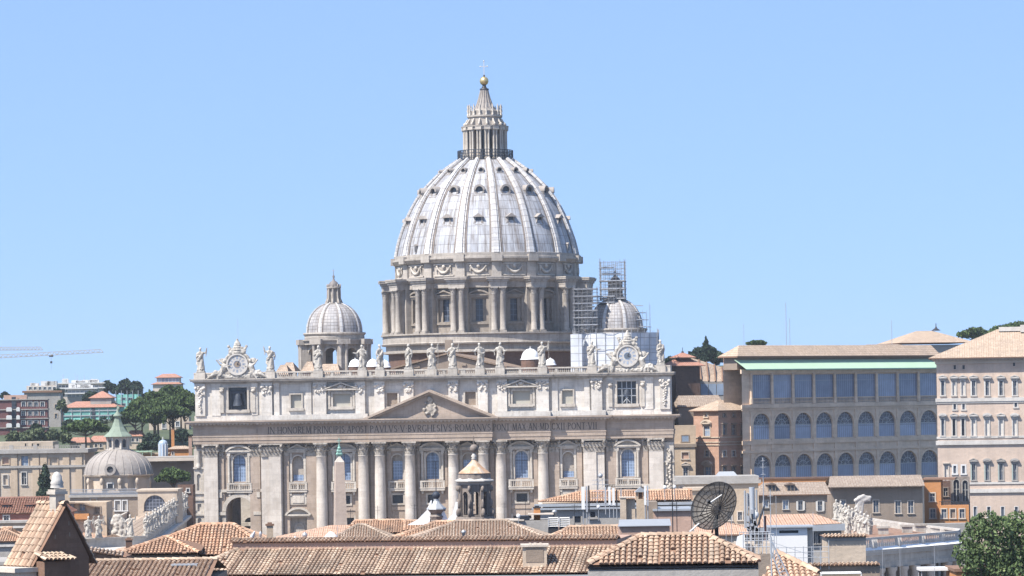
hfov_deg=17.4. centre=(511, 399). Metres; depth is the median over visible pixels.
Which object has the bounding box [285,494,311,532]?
side door
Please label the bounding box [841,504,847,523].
statue
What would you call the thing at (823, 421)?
loggia window
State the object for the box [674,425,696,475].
tan house
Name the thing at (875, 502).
window
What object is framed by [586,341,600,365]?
statue
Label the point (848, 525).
statue
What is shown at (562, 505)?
ledged house
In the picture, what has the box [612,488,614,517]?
panel antenna
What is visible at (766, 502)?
window
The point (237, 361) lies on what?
ornamental clock
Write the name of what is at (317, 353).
statue
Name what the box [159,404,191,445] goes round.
stone pine
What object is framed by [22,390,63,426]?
apartment building
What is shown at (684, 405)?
buff roof house
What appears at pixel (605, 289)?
scaffolding
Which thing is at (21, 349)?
tower crane
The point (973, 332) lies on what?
stone pine
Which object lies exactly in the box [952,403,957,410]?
window
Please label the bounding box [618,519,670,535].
zinc capped block
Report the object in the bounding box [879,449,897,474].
loggia window
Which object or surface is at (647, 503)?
panel antenna
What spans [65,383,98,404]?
apartment building
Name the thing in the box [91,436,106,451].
house
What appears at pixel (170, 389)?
stone pine
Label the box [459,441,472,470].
window
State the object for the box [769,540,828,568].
rooftop railing
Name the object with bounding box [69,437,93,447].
house
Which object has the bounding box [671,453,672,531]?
aerial
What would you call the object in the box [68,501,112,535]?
balcony house
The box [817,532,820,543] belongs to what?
window
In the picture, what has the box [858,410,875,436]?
loggia window
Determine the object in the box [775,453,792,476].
loggia window
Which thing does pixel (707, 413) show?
window
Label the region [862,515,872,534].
statue
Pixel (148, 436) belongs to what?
bush
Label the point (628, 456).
window
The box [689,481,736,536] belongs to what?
satellite dish
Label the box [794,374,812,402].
loggia window
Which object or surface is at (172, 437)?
chimney
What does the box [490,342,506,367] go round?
statue
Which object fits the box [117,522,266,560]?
tiled house
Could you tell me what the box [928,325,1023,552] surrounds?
papal palace
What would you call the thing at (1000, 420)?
window
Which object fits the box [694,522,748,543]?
street house
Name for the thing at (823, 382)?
loggia window
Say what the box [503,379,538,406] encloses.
attic window
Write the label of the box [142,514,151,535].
statue
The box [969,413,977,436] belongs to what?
window
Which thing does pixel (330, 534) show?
roof ventilator
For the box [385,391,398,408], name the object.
attic window
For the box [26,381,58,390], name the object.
apartment building
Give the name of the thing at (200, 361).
statue
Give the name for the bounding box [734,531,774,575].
roof terrace
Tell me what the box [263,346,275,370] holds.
statue
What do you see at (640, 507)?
chimney
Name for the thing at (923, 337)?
pavilion house
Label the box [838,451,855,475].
loggia window
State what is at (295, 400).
attic window
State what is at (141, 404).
stone pine
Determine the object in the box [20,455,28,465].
window
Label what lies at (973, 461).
window
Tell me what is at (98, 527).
statue
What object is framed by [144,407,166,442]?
stone pine
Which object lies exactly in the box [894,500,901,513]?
window
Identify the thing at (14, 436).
bush
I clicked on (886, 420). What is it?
loggia window
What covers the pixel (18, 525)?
coped wall
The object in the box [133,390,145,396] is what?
broadleaf tree
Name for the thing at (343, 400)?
attic window
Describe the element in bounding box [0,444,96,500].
palace
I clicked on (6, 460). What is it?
window
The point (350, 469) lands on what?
window
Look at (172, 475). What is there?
stone pine
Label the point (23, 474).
window
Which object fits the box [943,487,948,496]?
window
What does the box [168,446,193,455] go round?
orange house
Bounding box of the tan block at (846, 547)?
[820,533,868,562]
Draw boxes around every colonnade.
[83,532,146,547]
[97,510,196,550]
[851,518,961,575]
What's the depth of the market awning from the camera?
350.00 m
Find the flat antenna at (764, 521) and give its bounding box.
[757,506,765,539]
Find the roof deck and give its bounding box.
[496,513,558,532]
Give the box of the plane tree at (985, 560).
[951,510,1023,575]
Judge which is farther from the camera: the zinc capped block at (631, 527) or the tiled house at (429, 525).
the tiled house at (429, 525)
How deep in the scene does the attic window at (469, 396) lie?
798.96 m
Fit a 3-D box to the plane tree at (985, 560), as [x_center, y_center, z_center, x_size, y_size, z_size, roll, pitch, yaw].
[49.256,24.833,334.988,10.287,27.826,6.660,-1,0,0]
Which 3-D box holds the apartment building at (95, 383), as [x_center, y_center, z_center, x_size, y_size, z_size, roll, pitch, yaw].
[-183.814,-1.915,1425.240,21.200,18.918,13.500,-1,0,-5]
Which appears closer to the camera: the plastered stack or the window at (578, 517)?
the plastered stack
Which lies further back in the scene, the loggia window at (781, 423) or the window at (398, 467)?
the loggia window at (781, 423)
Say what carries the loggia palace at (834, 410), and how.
on the ground
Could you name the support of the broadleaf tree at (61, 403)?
on the hills
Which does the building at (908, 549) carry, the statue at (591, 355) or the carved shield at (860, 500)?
the carved shield at (860, 500)
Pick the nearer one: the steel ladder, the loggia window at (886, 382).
the steel ladder
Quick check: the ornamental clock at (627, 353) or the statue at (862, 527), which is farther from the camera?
the ornamental clock at (627, 353)
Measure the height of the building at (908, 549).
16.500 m
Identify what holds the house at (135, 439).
on the hills
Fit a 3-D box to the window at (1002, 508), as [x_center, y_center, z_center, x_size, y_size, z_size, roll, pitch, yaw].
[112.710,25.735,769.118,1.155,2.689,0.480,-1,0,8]
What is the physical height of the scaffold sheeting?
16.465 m
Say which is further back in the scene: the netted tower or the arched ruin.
the netted tower
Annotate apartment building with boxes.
[0,395,49,434]
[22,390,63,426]
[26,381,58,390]
[58,374,105,403]
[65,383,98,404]
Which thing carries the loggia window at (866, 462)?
in the loggia palace at (834, 410)
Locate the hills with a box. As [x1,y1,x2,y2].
[0,365,722,455]
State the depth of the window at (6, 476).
830.18 m
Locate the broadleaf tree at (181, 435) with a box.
[174,428,192,445]
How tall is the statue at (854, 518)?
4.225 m
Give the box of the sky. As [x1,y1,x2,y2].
[0,0,1023,400]
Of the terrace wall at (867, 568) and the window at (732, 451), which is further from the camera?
the window at (732, 451)
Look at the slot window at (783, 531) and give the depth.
255.24 m
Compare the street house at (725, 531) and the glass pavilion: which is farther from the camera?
the glass pavilion
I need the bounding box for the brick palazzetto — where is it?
[689,400,742,474]
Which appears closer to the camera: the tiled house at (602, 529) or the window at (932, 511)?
the tiled house at (602, 529)
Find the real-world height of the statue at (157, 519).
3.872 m
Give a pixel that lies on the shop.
(955, 570)
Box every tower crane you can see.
[0,347,42,349]
[0,349,102,362]
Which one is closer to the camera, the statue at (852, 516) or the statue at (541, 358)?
the statue at (852, 516)
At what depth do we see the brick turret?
905.43 m
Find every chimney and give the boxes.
[125,538,132,547]
[171,429,173,446]
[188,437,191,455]
[265,522,273,537]
[533,506,540,519]
[635,487,644,518]
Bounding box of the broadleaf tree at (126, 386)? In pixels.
[112,378,143,394]
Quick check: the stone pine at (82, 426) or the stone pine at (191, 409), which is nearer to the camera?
the stone pine at (82, 426)
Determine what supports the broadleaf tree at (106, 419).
on the hills
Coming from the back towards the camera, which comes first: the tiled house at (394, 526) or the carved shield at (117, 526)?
the carved shield at (117, 526)
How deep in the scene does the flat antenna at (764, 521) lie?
195.94 m
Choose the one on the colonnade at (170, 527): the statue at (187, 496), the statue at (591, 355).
the statue at (187, 496)
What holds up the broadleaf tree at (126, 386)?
on the hills
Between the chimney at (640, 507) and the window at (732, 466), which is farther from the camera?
the window at (732, 466)
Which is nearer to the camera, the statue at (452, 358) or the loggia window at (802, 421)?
the statue at (452, 358)
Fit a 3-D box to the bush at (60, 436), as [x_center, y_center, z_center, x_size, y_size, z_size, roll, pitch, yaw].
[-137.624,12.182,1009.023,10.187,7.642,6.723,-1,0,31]
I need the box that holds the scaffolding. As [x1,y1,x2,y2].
[572,258,650,332]
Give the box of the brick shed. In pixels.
[178,484,195,526]
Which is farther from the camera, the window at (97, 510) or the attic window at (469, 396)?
the attic window at (469, 396)
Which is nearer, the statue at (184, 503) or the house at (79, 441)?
the statue at (184, 503)
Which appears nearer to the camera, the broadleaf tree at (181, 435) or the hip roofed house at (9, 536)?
the hip roofed house at (9, 536)
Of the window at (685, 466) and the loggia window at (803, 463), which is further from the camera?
the loggia window at (803, 463)
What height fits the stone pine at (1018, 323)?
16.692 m
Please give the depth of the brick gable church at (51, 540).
165.92 m
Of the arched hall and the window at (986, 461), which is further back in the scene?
the window at (986, 461)
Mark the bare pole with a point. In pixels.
(813, 547)
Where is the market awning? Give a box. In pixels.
[917,566,949,575]
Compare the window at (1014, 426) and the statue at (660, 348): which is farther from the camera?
the statue at (660, 348)
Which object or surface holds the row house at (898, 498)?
on the ground
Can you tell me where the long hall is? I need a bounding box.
[145,456,193,487]
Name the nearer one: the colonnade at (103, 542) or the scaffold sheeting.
the colonnade at (103, 542)
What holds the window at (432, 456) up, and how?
in the basilica
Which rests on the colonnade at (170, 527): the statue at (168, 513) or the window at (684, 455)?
the statue at (168, 513)
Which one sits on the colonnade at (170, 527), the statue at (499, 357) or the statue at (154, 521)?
the statue at (154, 521)
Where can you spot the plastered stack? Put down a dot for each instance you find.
(627, 508)
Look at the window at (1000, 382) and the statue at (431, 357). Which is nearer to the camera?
the window at (1000, 382)
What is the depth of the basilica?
802.51 m
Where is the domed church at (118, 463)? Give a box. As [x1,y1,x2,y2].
[83,404,153,492]
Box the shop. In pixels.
[945,565,1019,575]
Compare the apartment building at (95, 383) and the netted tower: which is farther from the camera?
the apartment building at (95, 383)
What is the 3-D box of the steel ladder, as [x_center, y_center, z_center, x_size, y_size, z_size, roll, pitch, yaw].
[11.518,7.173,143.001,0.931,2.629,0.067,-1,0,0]
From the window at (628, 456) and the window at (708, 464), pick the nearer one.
the window at (628, 456)
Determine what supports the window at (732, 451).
in the brick palazzetto
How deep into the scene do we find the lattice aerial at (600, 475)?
299.98 m
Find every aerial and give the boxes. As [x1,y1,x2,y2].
[592,473,608,508]
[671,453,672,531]
[761,458,765,528]
[770,490,770,533]
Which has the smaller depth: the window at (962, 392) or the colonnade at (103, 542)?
the colonnade at (103, 542)
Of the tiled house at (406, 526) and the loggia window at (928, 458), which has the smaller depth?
the tiled house at (406, 526)
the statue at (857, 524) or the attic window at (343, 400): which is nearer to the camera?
the statue at (857, 524)
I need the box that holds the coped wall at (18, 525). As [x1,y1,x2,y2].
[0,520,27,531]
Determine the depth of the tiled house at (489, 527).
283.56 m
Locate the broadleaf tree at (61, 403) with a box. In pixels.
[56,398,68,421]
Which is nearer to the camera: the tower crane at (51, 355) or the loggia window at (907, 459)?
the loggia window at (907, 459)
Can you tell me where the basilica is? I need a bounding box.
[184,60,681,536]
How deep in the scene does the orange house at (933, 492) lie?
712.09 m
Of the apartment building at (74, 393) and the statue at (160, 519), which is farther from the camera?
the apartment building at (74, 393)
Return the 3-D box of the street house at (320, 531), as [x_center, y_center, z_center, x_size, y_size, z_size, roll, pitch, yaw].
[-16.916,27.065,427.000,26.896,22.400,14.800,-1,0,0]
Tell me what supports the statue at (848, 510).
on the building at (908, 549)
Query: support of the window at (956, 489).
in the arched ruin
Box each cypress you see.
[36,462,53,495]
[700,336,712,361]
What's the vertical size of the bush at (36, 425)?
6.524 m
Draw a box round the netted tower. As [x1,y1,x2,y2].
[116,390,140,408]
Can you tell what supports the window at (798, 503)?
in the shuttered house at (798, 497)
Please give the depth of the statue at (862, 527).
552.70 m
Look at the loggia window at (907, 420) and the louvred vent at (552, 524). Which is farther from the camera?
the loggia window at (907, 420)
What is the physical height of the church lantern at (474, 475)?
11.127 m
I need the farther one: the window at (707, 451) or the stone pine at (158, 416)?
the stone pine at (158, 416)
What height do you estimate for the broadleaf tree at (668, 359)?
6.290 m
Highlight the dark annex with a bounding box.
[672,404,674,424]
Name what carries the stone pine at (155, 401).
on the hills
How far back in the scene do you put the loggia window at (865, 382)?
871.72 m
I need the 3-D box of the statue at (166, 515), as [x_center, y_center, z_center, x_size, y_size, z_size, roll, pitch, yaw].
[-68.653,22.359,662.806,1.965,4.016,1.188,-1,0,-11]
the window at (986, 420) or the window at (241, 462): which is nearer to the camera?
the window at (986, 420)
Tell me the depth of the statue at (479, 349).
797.13 m
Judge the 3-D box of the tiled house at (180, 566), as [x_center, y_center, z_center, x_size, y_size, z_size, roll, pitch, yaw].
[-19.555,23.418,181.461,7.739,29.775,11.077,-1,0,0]
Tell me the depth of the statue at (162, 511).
652.16 m
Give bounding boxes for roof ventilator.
[325,526,337,536]
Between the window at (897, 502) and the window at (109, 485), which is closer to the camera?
the window at (897, 502)
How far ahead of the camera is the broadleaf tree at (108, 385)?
1478.49 m
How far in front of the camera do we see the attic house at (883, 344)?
909.71 m
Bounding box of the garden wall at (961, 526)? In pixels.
[920,523,971,564]
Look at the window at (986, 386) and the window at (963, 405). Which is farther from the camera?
the window at (963, 405)
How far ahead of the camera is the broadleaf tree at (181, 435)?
1043.42 m
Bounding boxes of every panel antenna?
[581,487,584,524]
[586,486,587,523]
[588,486,589,524]
[608,487,610,517]
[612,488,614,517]
[644,486,645,518]
[647,486,648,518]
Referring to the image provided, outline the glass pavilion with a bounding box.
[158,437,167,455]
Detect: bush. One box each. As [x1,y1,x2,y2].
[4,430,27,441]
[22,427,49,440]
[28,423,45,431]
[43,428,72,443]
[61,418,74,432]
[136,440,157,452]
[142,432,160,449]
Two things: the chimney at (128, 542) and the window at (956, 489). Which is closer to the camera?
the chimney at (128, 542)
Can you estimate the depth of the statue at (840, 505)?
624.72 m
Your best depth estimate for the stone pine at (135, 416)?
1038.69 m
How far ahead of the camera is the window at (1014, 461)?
768.54 m
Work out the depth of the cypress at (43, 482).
798.98 m
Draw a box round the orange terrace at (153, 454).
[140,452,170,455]
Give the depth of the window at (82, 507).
600.29 m
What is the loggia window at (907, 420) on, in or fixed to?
in the loggia palace at (834, 410)
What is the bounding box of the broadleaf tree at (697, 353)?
[688,345,723,365]
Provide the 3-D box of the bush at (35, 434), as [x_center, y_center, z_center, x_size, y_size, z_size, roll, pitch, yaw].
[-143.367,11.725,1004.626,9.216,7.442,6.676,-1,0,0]
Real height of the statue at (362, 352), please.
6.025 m
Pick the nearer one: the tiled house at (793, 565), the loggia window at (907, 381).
the tiled house at (793, 565)
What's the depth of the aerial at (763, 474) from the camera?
229.97 m
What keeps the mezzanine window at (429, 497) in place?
in the basilica
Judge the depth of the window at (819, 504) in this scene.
680.22 m
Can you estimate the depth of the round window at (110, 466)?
760.51 m
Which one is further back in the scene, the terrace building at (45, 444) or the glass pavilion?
the terrace building at (45, 444)
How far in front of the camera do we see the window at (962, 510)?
708.01 m
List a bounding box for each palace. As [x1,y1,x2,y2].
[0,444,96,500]
[718,345,938,522]
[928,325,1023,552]
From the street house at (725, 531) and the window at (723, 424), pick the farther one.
the window at (723, 424)
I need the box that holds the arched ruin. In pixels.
[950,476,969,522]
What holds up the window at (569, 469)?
in the basilica
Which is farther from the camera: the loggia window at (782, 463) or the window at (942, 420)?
the loggia window at (782, 463)
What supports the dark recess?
on the ground
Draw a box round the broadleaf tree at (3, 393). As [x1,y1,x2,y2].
[0,391,9,398]
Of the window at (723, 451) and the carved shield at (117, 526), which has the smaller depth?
the carved shield at (117, 526)
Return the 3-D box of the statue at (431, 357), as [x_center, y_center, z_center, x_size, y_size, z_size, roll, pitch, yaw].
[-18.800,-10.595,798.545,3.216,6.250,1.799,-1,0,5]
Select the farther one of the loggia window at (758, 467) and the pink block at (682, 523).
the loggia window at (758, 467)
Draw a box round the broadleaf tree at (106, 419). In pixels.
[99,412,128,424]
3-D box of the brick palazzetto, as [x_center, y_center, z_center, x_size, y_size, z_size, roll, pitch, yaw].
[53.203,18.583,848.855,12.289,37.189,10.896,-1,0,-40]
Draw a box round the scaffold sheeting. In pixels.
[570,328,658,371]
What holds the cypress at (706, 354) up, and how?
on the hills
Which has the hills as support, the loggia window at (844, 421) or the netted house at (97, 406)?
the netted house at (97, 406)
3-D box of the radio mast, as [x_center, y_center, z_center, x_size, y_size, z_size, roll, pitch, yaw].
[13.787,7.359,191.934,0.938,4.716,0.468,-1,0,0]
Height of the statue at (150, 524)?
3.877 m
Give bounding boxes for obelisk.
[334,445,346,524]
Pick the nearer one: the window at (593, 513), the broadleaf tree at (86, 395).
the window at (593, 513)
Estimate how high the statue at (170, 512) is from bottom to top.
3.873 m
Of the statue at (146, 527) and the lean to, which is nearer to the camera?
the lean to
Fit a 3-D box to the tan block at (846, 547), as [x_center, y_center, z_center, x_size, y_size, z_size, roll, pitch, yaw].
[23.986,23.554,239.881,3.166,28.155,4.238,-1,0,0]
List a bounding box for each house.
[0,496,76,519]
[0,526,21,556]
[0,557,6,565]
[63,391,124,420]
[68,488,137,518]
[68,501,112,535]
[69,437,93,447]
[89,556,226,575]
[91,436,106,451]
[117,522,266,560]
[129,430,144,448]
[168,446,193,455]
[213,534,631,575]
[276,525,348,537]
[336,523,394,536]
[345,518,404,533]
[392,520,453,536]
[402,519,420,531]
[409,518,549,536]
[532,488,693,530]
[549,524,617,534]
[585,531,760,575]
[673,471,760,524]
[674,395,720,424]
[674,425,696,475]
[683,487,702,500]
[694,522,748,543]
[758,482,830,517]
[762,549,821,575]
[766,524,814,562]
[825,475,924,533]
[867,344,899,344]
[879,325,968,361]
[922,477,956,522]
[939,501,968,522]
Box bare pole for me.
[813,532,813,562]
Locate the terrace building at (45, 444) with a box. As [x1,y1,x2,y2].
[0,441,58,448]
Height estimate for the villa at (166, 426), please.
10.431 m
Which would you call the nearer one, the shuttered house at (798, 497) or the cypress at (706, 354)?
the shuttered house at (798, 497)
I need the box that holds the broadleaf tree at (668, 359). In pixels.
[664,355,675,363]
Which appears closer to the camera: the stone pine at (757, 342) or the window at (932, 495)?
the window at (932, 495)
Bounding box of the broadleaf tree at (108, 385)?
[103,380,116,394]
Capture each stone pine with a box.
[61,417,109,447]
[120,398,159,431]
[120,409,152,432]
[128,389,170,433]
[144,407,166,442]
[148,397,166,433]
[154,466,190,487]
[156,384,194,429]
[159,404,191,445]
[165,392,194,428]
[165,400,183,428]
[183,392,194,428]
[745,340,766,344]
[956,326,991,339]
[989,320,1023,330]
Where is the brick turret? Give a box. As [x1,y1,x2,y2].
[665,347,705,403]
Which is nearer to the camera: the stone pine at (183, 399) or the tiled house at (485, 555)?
the tiled house at (485, 555)
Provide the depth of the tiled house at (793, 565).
152.09 m
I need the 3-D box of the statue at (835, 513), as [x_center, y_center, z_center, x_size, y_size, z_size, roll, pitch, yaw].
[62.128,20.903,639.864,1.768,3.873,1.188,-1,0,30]
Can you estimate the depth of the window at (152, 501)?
705.25 m
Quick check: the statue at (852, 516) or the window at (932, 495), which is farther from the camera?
the window at (932, 495)
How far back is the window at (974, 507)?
770.23 m
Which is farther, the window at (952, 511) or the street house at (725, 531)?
the window at (952, 511)
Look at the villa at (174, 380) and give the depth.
1452.95 m
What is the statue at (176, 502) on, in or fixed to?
on the colonnade at (170, 527)
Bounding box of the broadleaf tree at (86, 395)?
[81,391,96,400]
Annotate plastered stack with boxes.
[619,496,634,518]
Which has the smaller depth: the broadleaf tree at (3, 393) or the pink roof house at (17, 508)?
the pink roof house at (17, 508)
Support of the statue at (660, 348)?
on the basilica
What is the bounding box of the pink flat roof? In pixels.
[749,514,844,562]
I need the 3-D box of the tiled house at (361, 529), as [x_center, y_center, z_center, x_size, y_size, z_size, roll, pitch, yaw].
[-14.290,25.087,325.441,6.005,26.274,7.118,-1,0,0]
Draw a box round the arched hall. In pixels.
[136,488,182,531]
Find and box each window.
[1,457,9,464]
[2,474,8,485]
[3,515,9,519]
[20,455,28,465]
[21,471,27,484]
[49,457,58,464]
[78,504,86,511]
[93,506,101,514]
[104,464,115,474]
[107,483,113,487]
[114,500,121,510]
[122,500,127,510]
[143,494,165,510]
[219,386,255,412]
[225,445,251,482]
[287,444,307,481]
[288,393,303,410]
[323,382,357,409]
[330,443,356,480]
[346,494,351,505]
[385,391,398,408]
[386,442,404,479]
[391,493,404,504]
[419,442,444,479]
[426,493,440,504]
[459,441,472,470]
[463,390,477,407]
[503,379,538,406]
[508,441,533,478]
[515,492,528,503]
[557,440,577,477]
[560,389,574,406]
[572,514,582,524]
[588,510,597,518]
[608,379,644,406]
[614,439,640,476]
[681,435,689,442]
[681,451,689,459]
[681,462,689,475]
[700,419,711,436]
[701,460,712,474]
[703,412,708,417]
[703,450,709,457]
[722,423,727,434]
[722,450,727,456]
[731,423,737,434]
[731,450,736,456]
[731,465,737,472]
[736,511,743,520]
[753,375,770,403]
[753,412,771,438]
[754,453,771,477]
[762,500,768,507]
[773,374,791,403]
[774,411,792,438]
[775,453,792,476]
[779,530,797,532]
[782,500,789,509]
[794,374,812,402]
[795,411,813,437]
[796,452,813,476]
[796,501,804,510]
[815,374,833,402]
[816,410,834,437]
[816,501,823,510]
[817,451,834,476]
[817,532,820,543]
[836,374,853,401]
[837,410,855,436]
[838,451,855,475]
[857,374,875,401]
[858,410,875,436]
[858,450,876,475]
[872,500,879,512]
[878,373,896,401]
[879,409,896,435]
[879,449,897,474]
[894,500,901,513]
[899,373,916,400]
[900,409,917,435]
[900,449,918,474]
[907,500,914,513]
[920,373,936,400]
[921,408,936,434]
[921,448,937,474]
[928,492,936,501]
[929,508,936,518]
[938,375,946,395]
[938,413,946,436]
[940,508,947,518]
[943,462,949,476]
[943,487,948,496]
[949,508,956,518]
[950,375,957,395]
[950,413,957,436]
[952,364,957,369]
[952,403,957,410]
[952,464,957,474]
[952,479,959,500]
[958,508,965,518]
[959,375,966,395]
[959,413,966,436]
[960,464,966,474]
[961,403,966,410]
[961,479,968,500]
[969,375,977,395]
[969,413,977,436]
[969,458,977,480]
[973,506,976,516]
[982,413,991,436]
[983,375,990,395]
[983,458,990,480]
[996,413,1004,436]
[996,458,1004,480]
[997,375,1004,395]
[1000,506,1004,515]
[1010,375,1018,395]
[1010,413,1018,436]
[1010,458,1018,480]
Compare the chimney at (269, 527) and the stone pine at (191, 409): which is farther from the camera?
the stone pine at (191, 409)
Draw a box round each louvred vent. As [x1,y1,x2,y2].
[548,516,557,533]
[559,517,569,529]
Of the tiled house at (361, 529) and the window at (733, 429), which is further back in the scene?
the window at (733, 429)
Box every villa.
[149,416,190,429]
[151,374,183,391]
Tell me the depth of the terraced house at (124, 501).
735.00 m
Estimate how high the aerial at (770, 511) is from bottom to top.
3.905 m
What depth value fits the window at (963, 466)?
770.23 m
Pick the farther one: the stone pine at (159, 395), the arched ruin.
the stone pine at (159, 395)
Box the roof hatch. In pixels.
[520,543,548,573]
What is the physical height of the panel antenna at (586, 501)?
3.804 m
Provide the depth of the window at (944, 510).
708.53 m
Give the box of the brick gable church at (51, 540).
[0,472,97,575]
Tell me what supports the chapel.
on the ground
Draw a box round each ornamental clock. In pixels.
[206,339,267,378]
[596,330,658,372]
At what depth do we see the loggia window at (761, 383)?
847.38 m
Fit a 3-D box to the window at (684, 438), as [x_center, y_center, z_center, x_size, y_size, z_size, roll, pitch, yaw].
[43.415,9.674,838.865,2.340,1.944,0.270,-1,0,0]
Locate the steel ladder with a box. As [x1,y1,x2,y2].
[770,537,788,575]
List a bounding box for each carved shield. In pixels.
[108,514,126,536]
[854,494,871,514]
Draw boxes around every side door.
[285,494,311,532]
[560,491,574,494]
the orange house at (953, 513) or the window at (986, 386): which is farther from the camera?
the window at (986, 386)
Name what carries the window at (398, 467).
in the basilica
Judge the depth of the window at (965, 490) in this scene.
722.15 m
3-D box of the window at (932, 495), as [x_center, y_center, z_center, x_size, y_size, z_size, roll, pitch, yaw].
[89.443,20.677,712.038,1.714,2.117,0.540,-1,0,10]
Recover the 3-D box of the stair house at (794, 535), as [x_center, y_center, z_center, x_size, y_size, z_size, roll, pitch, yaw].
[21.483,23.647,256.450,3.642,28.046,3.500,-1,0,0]
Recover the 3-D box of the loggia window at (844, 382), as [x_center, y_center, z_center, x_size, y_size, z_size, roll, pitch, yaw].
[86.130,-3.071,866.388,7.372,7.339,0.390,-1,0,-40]
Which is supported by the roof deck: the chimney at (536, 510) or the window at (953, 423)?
the chimney at (536, 510)
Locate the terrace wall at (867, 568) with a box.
[807,561,879,575]
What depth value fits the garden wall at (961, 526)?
690.64 m
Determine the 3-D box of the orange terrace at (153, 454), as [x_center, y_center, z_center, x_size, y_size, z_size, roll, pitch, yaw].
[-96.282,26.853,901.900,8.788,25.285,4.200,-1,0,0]
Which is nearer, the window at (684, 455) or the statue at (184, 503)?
the statue at (184, 503)
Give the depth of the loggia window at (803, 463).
856.74 m
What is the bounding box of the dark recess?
[943,480,950,504]
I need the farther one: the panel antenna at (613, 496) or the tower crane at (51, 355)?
the tower crane at (51, 355)
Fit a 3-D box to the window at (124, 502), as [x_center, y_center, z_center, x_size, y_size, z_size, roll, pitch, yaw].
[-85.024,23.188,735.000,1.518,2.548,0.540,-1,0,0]
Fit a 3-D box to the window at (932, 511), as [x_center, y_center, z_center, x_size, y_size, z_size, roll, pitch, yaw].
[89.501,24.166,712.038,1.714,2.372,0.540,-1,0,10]
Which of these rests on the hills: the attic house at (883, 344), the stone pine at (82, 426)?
the stone pine at (82, 426)
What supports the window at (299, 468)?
in the basilica
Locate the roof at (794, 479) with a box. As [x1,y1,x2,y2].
[758,476,828,485]
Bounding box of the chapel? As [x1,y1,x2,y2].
[691,358,723,399]
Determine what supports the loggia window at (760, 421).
in the loggia palace at (834, 410)
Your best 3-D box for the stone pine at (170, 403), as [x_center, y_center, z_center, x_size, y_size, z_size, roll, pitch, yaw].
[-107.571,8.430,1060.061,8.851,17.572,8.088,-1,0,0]
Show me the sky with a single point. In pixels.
(178, 178)
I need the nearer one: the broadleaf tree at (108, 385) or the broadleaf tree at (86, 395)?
the broadleaf tree at (86, 395)
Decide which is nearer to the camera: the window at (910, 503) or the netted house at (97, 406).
the window at (910, 503)
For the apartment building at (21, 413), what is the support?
on the hills
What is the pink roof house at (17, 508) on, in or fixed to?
on the piazza paving
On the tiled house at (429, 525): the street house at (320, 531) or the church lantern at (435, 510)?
the church lantern at (435, 510)
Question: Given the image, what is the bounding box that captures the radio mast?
[744,487,760,545]
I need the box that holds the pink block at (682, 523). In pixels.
[646,500,692,531]
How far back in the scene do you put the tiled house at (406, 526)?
336.46 m
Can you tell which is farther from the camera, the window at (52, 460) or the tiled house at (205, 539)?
the window at (52, 460)
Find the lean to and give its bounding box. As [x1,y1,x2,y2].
[90,546,131,558]
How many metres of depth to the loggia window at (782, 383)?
852.15 m
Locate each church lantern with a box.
[408,461,447,524]
[448,436,494,519]
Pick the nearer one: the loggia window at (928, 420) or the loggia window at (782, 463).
the loggia window at (782, 463)
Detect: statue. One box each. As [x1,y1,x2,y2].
[84,516,93,538]
[94,516,104,537]
[122,514,135,536]
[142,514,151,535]
[146,512,153,532]
[152,510,156,530]
[154,509,159,528]
[157,507,162,526]
[160,505,165,524]
[162,504,168,522]
[165,502,171,520]
[168,501,173,518]
[170,499,176,517]
[173,497,178,515]
[182,492,186,509]
[184,491,188,507]
[196,347,206,372]
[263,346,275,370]
[313,345,322,370]
[353,345,366,369]
[375,344,384,369]
[404,344,412,368]
[427,344,438,368]
[443,343,458,367]
[471,343,484,367]
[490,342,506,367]
[537,341,549,366]
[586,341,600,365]
[656,340,664,364]
[832,499,840,519]
[835,501,844,521]
[840,513,855,533]
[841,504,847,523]
[842,505,851,522]
[851,508,854,530]
[852,509,858,532]
[855,513,870,533]
[856,510,866,532]
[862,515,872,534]
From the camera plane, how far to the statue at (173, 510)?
693.81 m
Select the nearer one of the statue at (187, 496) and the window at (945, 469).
the statue at (187, 496)
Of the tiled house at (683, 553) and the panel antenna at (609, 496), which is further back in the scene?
the panel antenna at (609, 496)

